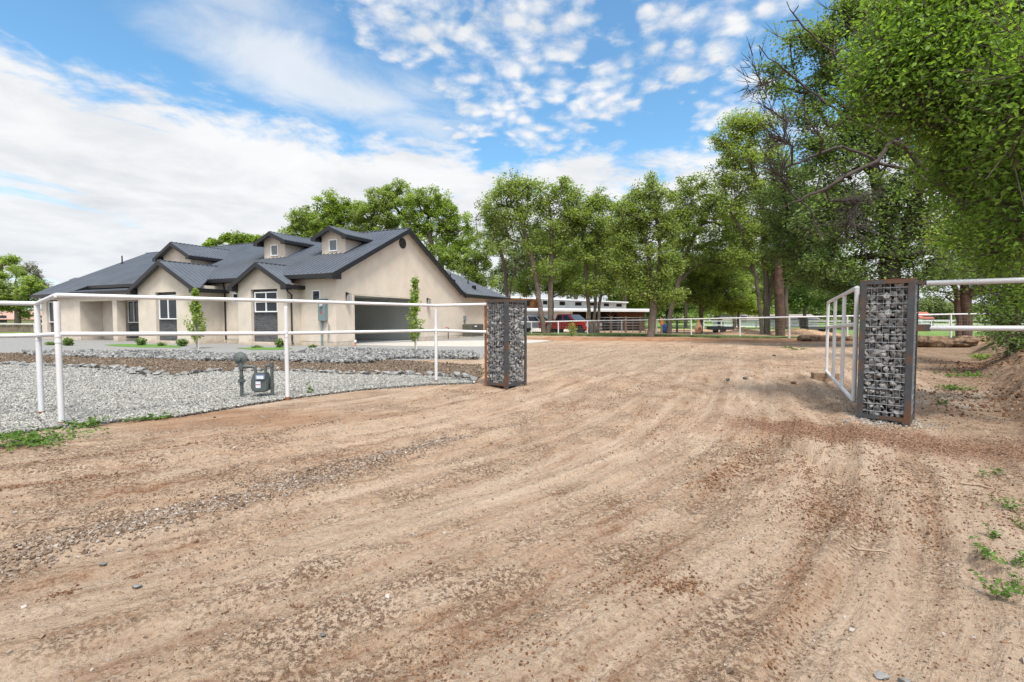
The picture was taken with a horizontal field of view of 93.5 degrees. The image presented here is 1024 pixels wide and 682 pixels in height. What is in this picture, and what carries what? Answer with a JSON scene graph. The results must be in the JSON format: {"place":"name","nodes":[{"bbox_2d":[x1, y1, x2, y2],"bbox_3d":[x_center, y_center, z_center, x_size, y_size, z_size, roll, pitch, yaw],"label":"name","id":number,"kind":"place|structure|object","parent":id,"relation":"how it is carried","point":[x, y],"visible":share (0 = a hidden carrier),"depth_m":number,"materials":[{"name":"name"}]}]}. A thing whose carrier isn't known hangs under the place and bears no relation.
{"place":"outdoors","nodes":[
{"label":"outdoors","id":0,"kind":"place"},
{"bbox_2d":[353,340,551,346],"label":"driveway","id":1,"kind":"structure","parent":0,"point":[476,343],"depth_m":25.38,"materials":[{"name":"concrete"}]},
{"bbox_2d":[0,333,1023,681],"bbox_3d":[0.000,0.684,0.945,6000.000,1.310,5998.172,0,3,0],"label":"ground","id":2,"kind":"structure","parent":0,"point":[94,597],"depth_m":2.93,"materials":[{"name":"brown soil"}]},
{"bbox_2d":[0,422,63,439],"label":"weed","id":3,"kind":"object","parent":2,"relation":"on","point":[19,432],"visible":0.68,"depth_m":5.45,"materials":[{"name":"green"}]},
{"bbox_2d":[0,423,110,453],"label":"weed","id":4,"kind":"object","parent":2,"relation":"on","point":[30,438],"visible":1,"depth_m":5.09,"materials":[{"name":"green plant"}]},
{"bbox_2d":[59,415,108,426],"bbox_3d":[-5.143,0.981,5.860,0.358,0.135,0.483,0,3,7],"label":"weed","id":5,"kind":"object","parent":2,"relation":"on","point":[90,421],"visible":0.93,"depth_m":5.81,"materials":[{"name":"green plant"}]},
{"bbox_2d":[0,364,475,435],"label":"gravel yard","id":6,"kind":"structure","parent":2,"relation":"on","point":[113,421],"depth_m":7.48,"materials":[{"name":"grey gravel"}]},
{"bbox_2d":[117,410,179,421],"bbox_3d":[-4.740,0.985,6.289,0.559,0.088,0.605,0,3,-10],"label":"weed","id":7,"kind":"object","parent":6,"relation":"on","point":[145,418],"visible":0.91,"depth_m":6.22,"materials":[{"name":"green"}]},
{"bbox_2d":[0,293,485,422],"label":"pipe fence","id":8,"kind":"object","parent":6,"relation":"on","point":[57,334],"visible":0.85,"depth_m":6.50,"materials":[{"name":"white metal"}]},
{"bbox_2d":[233,352,273,396],"bbox_3d":[-4.242,0.591,7.899,0.630,0.820,0.219,0,3,-8],"label":"gas meter","id":9,"kind":"object","parent":6,"relation":"on","point":[262,381],"visible":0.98,"depth_m":7.87,"materials":[{"name":"grey metal"}]},
{"bbox_2d":[0,433,476,593],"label":"road gravel","id":10,"kind":"structure","parent":2,"relation":"on","point":[143,521],"depth_m":3.24,"materials":[{"name":"grey gravel"}]},
{"bbox_2d":[0,352,484,380],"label":"mulch bed","id":11,"kind":"object","parent":2,"relation":"on","point":[338,365],"visible":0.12,"depth_m":13.48,"materials":[{"name":"brown wood"}]},
{"bbox_2d":[0,361,469,379],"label":"rocks","id":12,"kind":"object","parent":11,"relation":"on","point":[222,371],"visible":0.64,"depth_m":11.52,"materials":[{"name":"stone"}]},
{"bbox_2d":[0,337,487,359],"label":"gravel apron","id":13,"kind":"object","parent":2,"relation":"on","point":[12,345],"visible":0.09,"depth_m":22.30,"materials":[{"name":"grey gravel"}]},
{"bbox_2d":[62,337,74,345],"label":"shrub","id":14,"kind":"object","parent":13,"relation":"on","point":[67,341],"visible":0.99,"depth_m":23.82,"materials":[{"name":"green plant"}]},
{"bbox_2d":[108,344,181,347],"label":"lawn","id":15,"kind":"structure","parent":13,"relation":"on","point":[146,345],"depth_m":23.70,"materials":[{"name":"green plant"}]},
{"bbox_2d":[176,338,188,345],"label":"shrub","id":16,"kind":"object","parent":15,"relation":"on","point":[182,342],"visible":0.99,"depth_m":23.29,"materials":[{"name":"green plant"}]},
{"bbox_2d":[183,287,208,348],"bbox_3d":[-13.999,-0.996,21.383,0.954,2.798,0.862,0,3,0],"label":"sapling","id":17,"kind":"object","parent":13,"relation":"on","point":[195,310],"visible":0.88,"depth_m":21.27,"materials":[{"name":"green plant"}]},
{"bbox_2d":[19,346,479,363],"bbox_3d":[-10.067,0.466,17.226,18.047,0.264,6.740,0,3,0],"label":"rock rubble","id":18,"kind":"object","parent":13,"relation":"on","point":[346,355],"visible":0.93,"depth_m":16.52,"materials":[{"name":"stone"}]},
{"bbox_2d":[237,347,291,349],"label":"lawn","id":19,"kind":"structure","parent":13,"relation":"on","point":[266,348],"depth_m":21.23,"materials":[{"name":"plant"}]},
{"bbox_2d":[30,225,508,345],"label":"house","id":20,"kind":"structure","parent":13,"relation":"on","point":[330,263],"depth_m":26.92,"materials":[{"name":"paint"}]},
{"bbox_2d":[48,302,53,321],"bbox_3d":[-30.493,-1.932,32.081,1.300,1.380,0.070,1,3,24],"label":"window","id":21,"kind":"structure","parent":20,"relation":"in","point":[50,304],"depth_m":32.27,"materials":[{"name":"white"}]},
{"bbox_2d":[127,300,138,322],"bbox_3d":[-23.806,-1.846,30.362,1.300,1.400,0.070,1,3,24],"label":"window","id":22,"kind":"structure","parent":20,"relation":"in","point":[133,317],"depth_m":30.43,"materials":[{"name":"white glass"}]},
{"bbox_2d":[158,295,176,318],"bbox_3d":[-18.773,-1.846,26.314,1.610,1.320,0.070,1,3,24],"label":"window","id":23,"kind":"structure","parent":20,"relation":"in","point":[167,308],"depth_m":26.31,"materials":[{"name":"white glass"}]},
{"bbox_2d":[254,291,276,311],"bbox_3d":[-12.369,-1.965,24.252,1.650,1.020,0.070,1,3,24],"label":"window","id":24,"kind":"structure","parent":20,"relation":"in","point":[259,306],"depth_m":24.23,"materials":[{"name":"white glass"}]},
{"bbox_2d":[270,244,278,255],"bbox_3d":[-13.687,-5.234,27.775,0.600,0.640,0.070,1,3,24],"label":"window","id":25,"kind":"structure","parent":20,"relation":"in","point":[274,248],"depth_m":27.78,"materials":[{"name":"white"}]},
{"bbox_2d":[312,290,319,299],"bbox_3d":[-9.668,-2.246,23.803,0.550,0.540,0.070,1,3,24],"label":"window","id":26,"kind":"structure","parent":20,"relation":"in","point":[315,293],"depth_m":23.82,"materials":[{"name":"white"}]},
{"bbox_2d":[329,239,337,251],"bbox_3d":[-9.617,-5.153,25.926,0.600,0.640,0.070,1,3,24],"label":"window","id":27,"kind":"structure","parent":20,"relation":"in","point":[333,243],"depth_m":25.92,"materials":[{"name":"white"}]},
{"bbox_2d":[405,276,425,349],"bbox_3d":[-4.063,-1.123,20.110,0.741,3.165,0.765,-2,3,-42],"label":"sapling","id":28,"kind":"object","parent":13,"relation":"on","point":[414,310],"visible":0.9,"depth_m":20.00,"materials":[{"name":"green plant"}]},
{"bbox_2d":[460,324,483,337],"bbox_3d":[-2.767,-0.713,34.173,1.000,1.000,2.000,1,3,24],"label":"air conditioner","id":29,"kind":"object","parent":13,"relation":"on","point":[472,327],"visible":0.88,"depth_m":33.49,"materials":[{"name":"grey metal"}]},
{"bbox_2d":[484,299,526,389],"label":"gabion pillar","id":30,"kind":"structure","parent":2,"relation":"on","point":[506,349],"depth_m":9.33,"materials":[{"name":"stone"}]},
{"bbox_2d":[0,344,1023,681],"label":"soil clods","id":31,"kind":"object","parent":2,"relation":"on","point":[758,450],"visible":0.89,"depth_m":3.36,"materials":[{"name":"brown soil"}]},
{"bbox_2d":[0,343,1023,681],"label":"pebbles","id":32,"kind":"object","parent":2,"relation":"on","point":[246,621],"visible":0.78,"depth_m":2.82,"materials":[{"name":"grey stone"}]},
{"bbox_2d":[527,332,858,338],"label":"grass verge","id":33,"kind":"object","parent":2,"relation":"on","point":[635,334],"depth_m":37.09,"materials":[{"name":"green plant"}]},
{"bbox_2d":[475,166,594,332],"bbox_3d":[1.895,-7.439,40.091,9.917,14.084,4.196,0,3,0],"label":"tree","id":34,"kind":"object","parent":33,"relation":"on","point":[514,187],"visible":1,"depth_m":39.68,"materials":[{"name":"green plant"}]},
{"bbox_2d":[559,184,629,332],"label":"tree","id":35,"kind":"object","parent":33,"relation":"on","point":[597,232],"visible":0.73,"depth_m":40.66,"materials":[{"name":"green plant"}]},
{"bbox_2d":[599,170,691,336],"bbox_3d":[9.642,-6.286,35.016,6.775,12.232,3.470,0,3,0],"label":"tree","id":36,"kind":"object","parent":33,"relation":"on","point":[652,285],"visible":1,"depth_m":34.58,"materials":[{"name":"green plant"}]},
{"bbox_2d":[522,313,989,337],"bbox_3d":[15.671,-1.057,34.620,32.982,1.851,5.241,1,3,19],"label":"pipe fence","id":37,"kind":"object","parent":2,"relation":"on","point":[739,318],"visible":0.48,"depth_m":33.63,"materials":[{"name":"white metal"}]},
{"bbox_2d":[797,335,852,340],"bbox_3d":[18.755,-0.106,28.653,3.492,0.551,0.536,0,3,-4],"label":"log","id":38,"kind":"object","parent":2,"relation":"on","point":[814,338],"visible":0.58,"depth_m":28.44,"materials":[{"name":"brown wood"}]},
{"bbox_2d":[810,372,839,380],"bbox_3d":[6.761,0.780,10.408,0.510,0.185,0.185,1,3,12],"label":"wood block","id":39,"kind":"object","parent":2,"relation":"on","point":[821,376],"depth_m":10.34,"materials":[{"name":"wood"}]},
{"bbox_2d":[732,2,977,260],"bbox_3d":[10.802,-4.724,13.659,9.508,9.715,3.790,0,3,0],"label":"leaning tree","id":40,"kind":"object","parent":2,"relation":"on","point":[846,200],"visible":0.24,"depth_m":13.60,"materials":[{"name":"green plant"}]},
{"bbox_2d":[744,0,978,299],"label":"cottonwood","id":41,"kind":"object","parent":2,"relation":"on","point":[894,255],"visible":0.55,"depth_m":21.49,"materials":[{"name":"green plant"}]},
{"bbox_2d":[850,544,889,552],"bbox_3d":[2.005,1.173,2.698,0.180,0.022,0.029,1,3,29],"label":"stick","id":42,"kind":"object","parent":2,"relation":"on","point":[856,548],"visible":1,"depth_m":2.70,"materials":[{"name":"wood"}]},
{"bbox_2d":[874,670,889,679],"bbox_3d":[1.365,1.238,1.778,0.052,0.026,0.036,0,3,0],"label":"stone","id":43,"kind":"object","parent":2,"relation":"on","point":[880,675],"visible":1,"depth_m":1.77,"materials":[{"name":"stone"}]},
{"bbox_2d":[856,278,919,426],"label":"gabion pillar","id":44,"kind":"structure","parent":2,"relation":"on","point":[887,353],"depth_m":6.12,"materials":[{"name":"stone"}]},
{"bbox_2d":[825,286,859,402],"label":"gate","id":45,"kind":"structure","parent":44,"relation":"attached to","point":[855,326],"depth_m":7.92,"materials":[{"name":"white metal"}]},
{"bbox_2d":[916,277,1023,330],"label":"pipe fence","id":46,"kind":"object","parent":44,"relation":"attached to","point":[924,327],"visible":0.89,"depth_m":6.02,"materials":[{"name":"white metal"}]},
{"bbox_2d":[842,412,946,431],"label":"stone chips","id":47,"kind":"object","parent":2,"relation":"on","point":[895,422],"visible":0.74,"depth_m":6.09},
{"bbox_2d":[804,0,1023,318],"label":"tree","id":48,"kind":"object","parent":2,"relation":"on","point":[948,75],"visible":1,"depth_m":6.22,"materials":[{"name":"green plant"}]},
{"bbox_2d":[917,335,979,347],"bbox_3d":[19.808,0.002,22.807,4.038,0.781,0.920,0,3,2],"label":"log","id":49,"kind":"object","parent":2,"relation":"on","point":[937,341],"visible":0.57,"depth_m":22.46,"materials":[{"name":"brown wood"}]},
{"bbox_2d":[933,383,976,390],"bbox_3d":[8.300,0.862,9.047,0.850,0.111,0.574,0,3,4],"label":"weed","id":50,"kind":"object","parent":2,"relation":"on","point":[950,387],"visible":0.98,"depth_m":8.98,"materials":[{"name":"green"}]},
{"bbox_2d":[932,370,993,376],"bbox_3d":[10.554,0.755,11.088,1.224,0.147,1.683,4,5,61],"label":"weed","id":51,"kind":"object","parent":2,"relation":"on","point":[967,374],"visible":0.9,"depth_m":11.00,"materials":[{"name":"green"}]},
{"bbox_2d":[967,353,992,359],"bbox_3d":[14.986,0.487,15.335,0.712,0.216,0.744,0,3,0],"label":"weed","id":52,"kind":"object","parent":2,"relation":"on","point":[982,356],"visible":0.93,"depth_m":15.26,"materials":[{"name":"green plant"}]},
{"bbox_2d":[969,535,999,558],"bbox_3d":[2.604,1.137,2.655,0.129,0.077,0.214,2,3,42],"label":"weed","id":53,"kind":"object","parent":2,"relation":"on","point":[987,551],"visible":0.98,"depth_m":2.63,"materials":[{"name":"green"}]},
{"bbox_2d":[953,250,1023,356],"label":"shrub","id":54,"kind":"object","parent":2,"relation":"on","point":[1014,340],"visible":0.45,"depth_m":11.46,"materials":[{"name":"green plant"}]},
{"bbox_2d":[972,321,1009,341],"bbox_3d":[17.947,-0.386,17.689,1.535,0.831,1.475,-1,3,-22],"label":"shrub","id":55,"kind":"object","parent":2,"relation":"on","point":[993,332],"visible":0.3,"depth_m":17.70,"materials":[{"name":"green plant"}]},
{"bbox_2d":[960,567,1023,597],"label":"weed","id":56,"kind":"object","parent":2,"relation":"on","point":[1007,589],"visible":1,"depth_m":2.25,"materials":[{"name":"green plant"}]},
{"bbox_2d":[982,523,1004,538],"bbox_3d":[2.881,1.141,2.870,0.099,0.079,0.082,1,3,13],"label":"weed","id":57,"kind":"object","parent":2,"relation":"on","point":[993,534],"visible":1,"depth_m":2.87,"materials":[{"name":"green"}]},
{"bbox_2d":[981,494,1023,510],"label":"weed","id":58,"kind":"object","parent":2,"relation":"on","point":[1008,507],"visible":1,"depth_m":3.36,"materials":[{"name":"green"}]},
{"bbox_2d":[986,550,1023,567],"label":"weed","id":59,"kind":"object","parent":2,"relation":"on","point":[1020,559],"visible":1,"depth_m":2.51,"materials":[{"name":"green plant"}]},
{"bbox_2d":[993,568,1023,592],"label":"weed","id":60,"kind":"object","parent":2,"relation":"on","point":[998,581],"visible":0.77,"depth_m":2.40,"materials":[{"name":"green"}]},
{"bbox_2d":[0,320,1023,337],"bbox_3d":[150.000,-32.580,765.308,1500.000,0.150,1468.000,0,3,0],"label":"field","id":61,"kind":"structure","parent":0,"point":[926,333],"depth_m":61.27,"materials":[{"name":"green plant"}]},
{"bbox_2d":[0,253,23,272],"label":"tree","id":62,"kind":"object","parent":61,"relation":"on","point":[9,260],"visible":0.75,"depth_m":69.32,"materials":[{"name":"green plant"}]},
{"bbox_2d":[0,324,41,331],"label":"board fence","id":63,"kind":"object","parent":61,"relation":"on","point":[18,327],"visible":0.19,"depth_m":48.00,"materials":[{"name":"beige wood"}]},
{"bbox_2d":[0,311,41,328],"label":"house","id":64,"kind":"structure","parent":61,"relation":"on","point":[7,318],"depth_m":68.24,"materials":[{"name":"paint"}]},
{"bbox_2d":[0,264,47,323],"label":"tree","id":65,"kind":"object","parent":61,"relation":"on","point":[25,289],"visible":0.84,"depth_m":55.60,"materials":[{"name":"green plant"}]},
{"bbox_2d":[19,261,53,300],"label":"tree","id":66,"kind":"object","parent":61,"relation":"on","point":[29,269],"visible":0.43,"depth_m":61.51,"materials":[{"name":"green plant"}]},
{"bbox_2d":[201,230,263,246],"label":"tree","id":67,"kind":"object","parent":61,"relation":"on","point":[235,237],"visible":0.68,"depth_m":60.83,"materials":[{"name":"green plant"}]},
{"bbox_2d":[277,205,320,237],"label":"tree","id":68,"kind":"object","parent":61,"relation":"on","point":[298,225],"visible":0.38,"depth_m":58.73,"materials":[{"name":"green plant"}]},
{"bbox_2d":[306,187,358,236],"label":"tree","id":69,"kind":"object","parent":61,"relation":"on","point":[332,214],"visible":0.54,"depth_m":56.72,"materials":[{"name":"green plant"}]},
{"bbox_2d":[345,177,420,231],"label":"tree","id":70,"kind":"object","parent":61,"relation":"on","point":[384,205],"visible":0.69,"depth_m":55.50,"materials":[{"name":"green plant"}]},
{"bbox_2d":[398,183,477,267],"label":"tree","id":71,"kind":"object","parent":61,"relation":"on","point":[447,224],"visible":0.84,"depth_m":52.85,"materials":[{"name":"green plant"}]},
{"bbox_2d":[488,219,566,296],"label":"tree","id":72,"kind":"object","parent":61,"relation":"on","point":[510,265],"visible":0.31,"depth_m":64.92,"materials":[{"name":"green plant"}]},
{"bbox_2d":[500,251,593,299],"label":"tree","id":73,"kind":"object","parent":61,"relation":"on","point":[534,290],"visible":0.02,"depth_m":69.37,"materials":[{"name":"green plant"}]},
{"bbox_2d":[541,223,605,299],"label":"tree","id":74,"kind":"object","parent":61,"relation":"on","point":[592,276],"visible":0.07,"depth_m":62.97,"materials":[{"name":"green plant"}]},
{"bbox_2d":[510,297,648,331],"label":"barn","id":75,"kind":"structure","parent":61,"relation":"on","point":[607,309],"depth_m":55.46,"materials":[{"name":"white metal"}]},
{"bbox_2d":[589,210,655,308],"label":"tree","id":76,"kind":"object","parent":61,"relation":"on","point":[624,299],"visible":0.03,"depth_m":63.46,"materials":[{"name":"green plant"}]},
{"bbox_2d":[605,286,648,308],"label":"tree","id":77,"kind":"object","parent":61,"relation":"on","point":[631,304],"visible":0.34,"depth_m":64.94,"materials":[{"name":"green plant"}]},
{"bbox_2d":[641,260,703,322],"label":"tree","id":78,"kind":"object","parent":61,"relation":"on","point":[677,310],"visible":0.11,"depth_m":78.83,"materials":[{"name":"green plant"}]},
{"bbox_2d":[652,221,709,327],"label":"tree","id":79,"kind":"object","parent":61,"relation":"on","point":[685,306],"visible":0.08,"depth_m":69.62,"materials":[{"name":"green plant"}]},
{"bbox_2d":[681,255,760,324],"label":"tree","id":80,"kind":"object","parent":61,"relation":"on","point":[711,310],"visible":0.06,"depth_m":83.81,"materials":[{"name":"green plant"}]},
{"bbox_2d":[707,214,770,327],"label":"tree","id":81,"kind":"object","parent":61,"relation":"on","point":[754,292],"visible":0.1,"depth_m":65.41,"materials":[{"name":"green plant"}]},
{"bbox_2d":[742,282,774,313],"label":"tree","id":82,"kind":"object","parent":61,"relation":"on","point":[772,304],"visible":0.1,"depth_m":92.75,"materials":[{"name":"green plant"}]},
{"bbox_2d":[711,314,820,326],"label":"house","id":83,"kind":"structure","parent":61,"relation":"on","point":[795,321],"depth_m":82.48,"materials":[{"name":"white"}]},
{"bbox_2d":[753,230,813,327],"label":"tree","id":84,"kind":"object","parent":61,"relation":"on","point":[760,278],"visible":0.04,"depth_m":61.64,"materials":[{"name":"green plant"}]},
{"bbox_2d":[760,154,856,335],"bbox_3d":[21.905,-7.041,35.909,6.912,13.618,4.063,0,3,0],"label":"tree","id":85,"kind":"object","parent":61,"relation":"on","point":[779,287],"visible":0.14,"depth_m":35.57,"materials":[{"name":"green plant"}]},
{"bbox_2d":[788,280,833,315],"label":"tree","id":86,"kind":"object","parent":61,"relation":"on","point":[796,299],"visible":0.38,"depth_m":76.84,"materials":[{"name":"green plant"}]},
{"bbox_2d":[603,300,1023,322],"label":"distant woods","id":87,"kind":"object","parent":61,"relation":"on","point":[975,317],"visible":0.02,"depth_m":185.02,"materials":[{"name":"green plant"}]},
{"bbox_2d":[789,297,859,321],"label":"tree","id":88,"kind":"object","parent":61,"relation":"on","point":[815,313],"visible":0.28,"depth_m":108.25,"materials":[{"name":"green plant"}]},
{"bbox_2d":[703,320,954,328],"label":"paddock fence","id":89,"kind":"object","parent":61,"relation":"on","point":[773,325],"visible":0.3,"depth_m":65.94,"materials":[{"name":"metal"}]},
{"bbox_2d":[814,268,869,329],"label":"tree","id":90,"kind":"object","parent":61,"relation":"on","point":[849,302],"visible":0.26,"depth_m":59.48,"materials":[{"name":"green plant"}]},
{"bbox_2d":[919,294,954,322],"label":"tree","id":91,"kind":"object","parent":61,"relation":"on","point":[929,306],"visible":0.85,"depth_m":118.18,"materials":[{"name":"green plant"}]},
{"bbox_2d":[907,244,1009,335],"bbox_3d":[32.161,-4.166,32.846,10.577,8.110,4.786,0,3,0],"label":"tree","id":92,"kind":"object","parent":61,"relation":"on","point":[962,296],"visible":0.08,"depth_m":32.71,"materials":[{"name":"green plant"}]},
{"bbox_2d":[0,0,1023,319],"label":"sky","id":93,"kind":"structure","parent":0,"point":[129,129],"materials":[{"name":"blue"}]},
{"bbox_2d":[530,329,850,335],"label":"corral ground","id":94,"kind":"structure","parent":0,"point":[706,331],"depth_m":50.10,"materials":[{"name":"beige soil"}]},
{"bbox_2d":[429,230,499,290],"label":"tree","id":95,"kind":"object","parent":94,"relation":"on","point":[457,263],"visible":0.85,"depth_m":51.20,"materials":[{"name":"green plant"}]},
{"bbox_2d":[469,196,540,299],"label":"tree","id":96,"kind":"object","parent":94,"relation":"on","point":[505,282],"visible":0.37,"depth_m":43.64,"materials":[{"name":"green plant"}]},
{"bbox_2d":[521,315,555,331],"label":"minivan","id":97,"kind":"object","parent":94,"relation":"on","point":[532,317],"visible":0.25,"depth_m":47.52,"materials":[{"name":"grey paint"}]},
{"bbox_2d":[507,253,584,331],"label":"tree","id":98,"kind":"object","parent":94,"relation":"on","point":[558,288],"visible":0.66,"depth_m":44.72,"materials":[{"name":"green plant"}]},
{"bbox_2d":[538,314,601,332],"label":"pickup truck","id":99,"kind":"object","parent":94,"relation":"on","point":[568,317],"visible":0.45,"depth_m":43.06,"materials":[{"name":"red paint"}]},
{"bbox_2d":[662,170,755,333],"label":"tree","id":100,"kind":"object","parent":94,"relation":"on","point":[703,214],"visible":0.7,"depth_m":41.32,"materials":[{"name":"green plant"}]},
{"bbox_2d":[657,251,760,332],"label":"tree","id":101,"kind":"object","parent":94,"relation":"on","point":[715,292],"visible":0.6,"depth_m":44.34,"materials":[{"name":"green plant"}]},
{"bbox_2d":[707,326,744,332],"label":"trailer","id":102,"kind":"object","parent":94,"relation":"on","point":[723,328],"visible":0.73,"depth_m":42.94,"materials":[{"name":"grey"}]},
{"bbox_2d":[710,328,759,334],"bbox_3d":[19.328,-0.789,40.004,6.000,0.555,4.000,0,3,0],"label":"dirt pile","id":103,"kind":"object","parent":94,"relation":"on","point":[745,331],"visible":0.52,"depth_m":39.19,"materials":[{"name":"soil"}]},
{"bbox_2d":[711,288,762,327],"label":"tree","id":104,"kind":"object","parent":94,"relation":"on","point":[737,309],"visible":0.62,"depth_m":46.47,"materials":[{"name":"green plant"}]},
{"bbox_2d":[704,102,795,334],"bbox_3d":[18.243,-9.146,36.841,7.169,17.751,3.874,0,3,0],"label":"tree","id":105,"kind":"object","parent":94,"relation":"on","point":[725,180],"visible":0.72,"depth_m":36.41,"materials":[{"name":"green plant"}]},
{"bbox_2d":[747,331,803,335],"bbox_3d":[20.765,-0.636,38.009,5.000,0.427,3.333,0,3,0],"label":"dirt pile","id":106,"kind":"object","parent":94,"relation":"on","point":[786,333],"visible":0.39,"depth_m":37.13,"materials":[{"name":"soil"}]},
{"bbox_2d":[785,328,839,334],"bbox_3d":[24.790,-0.832,41.003,6.000,0.552,4.000,0,3,0],"label":"dirt pile","id":107,"kind":"object","parent":94,"relation":"on","point":[804,331],"visible":0.58,"depth_m":39.93,"materials":[{"name":"beige soil"}]},
{"bbox_2d":[799,318,851,332],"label":"trailer","id":108,"kind":"object","parent":94,"relation":"on","point":[803,321],"visible":0.6,"depth_m":40.45,"materials":[{"name":"grey metal"}]},
{"bbox_2d":[918,312,934,323],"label":"shed","id":109,"kind":"structure","parent":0,"point":[922,319],"depth_m":75.92,"materials":[{"name":"white"}]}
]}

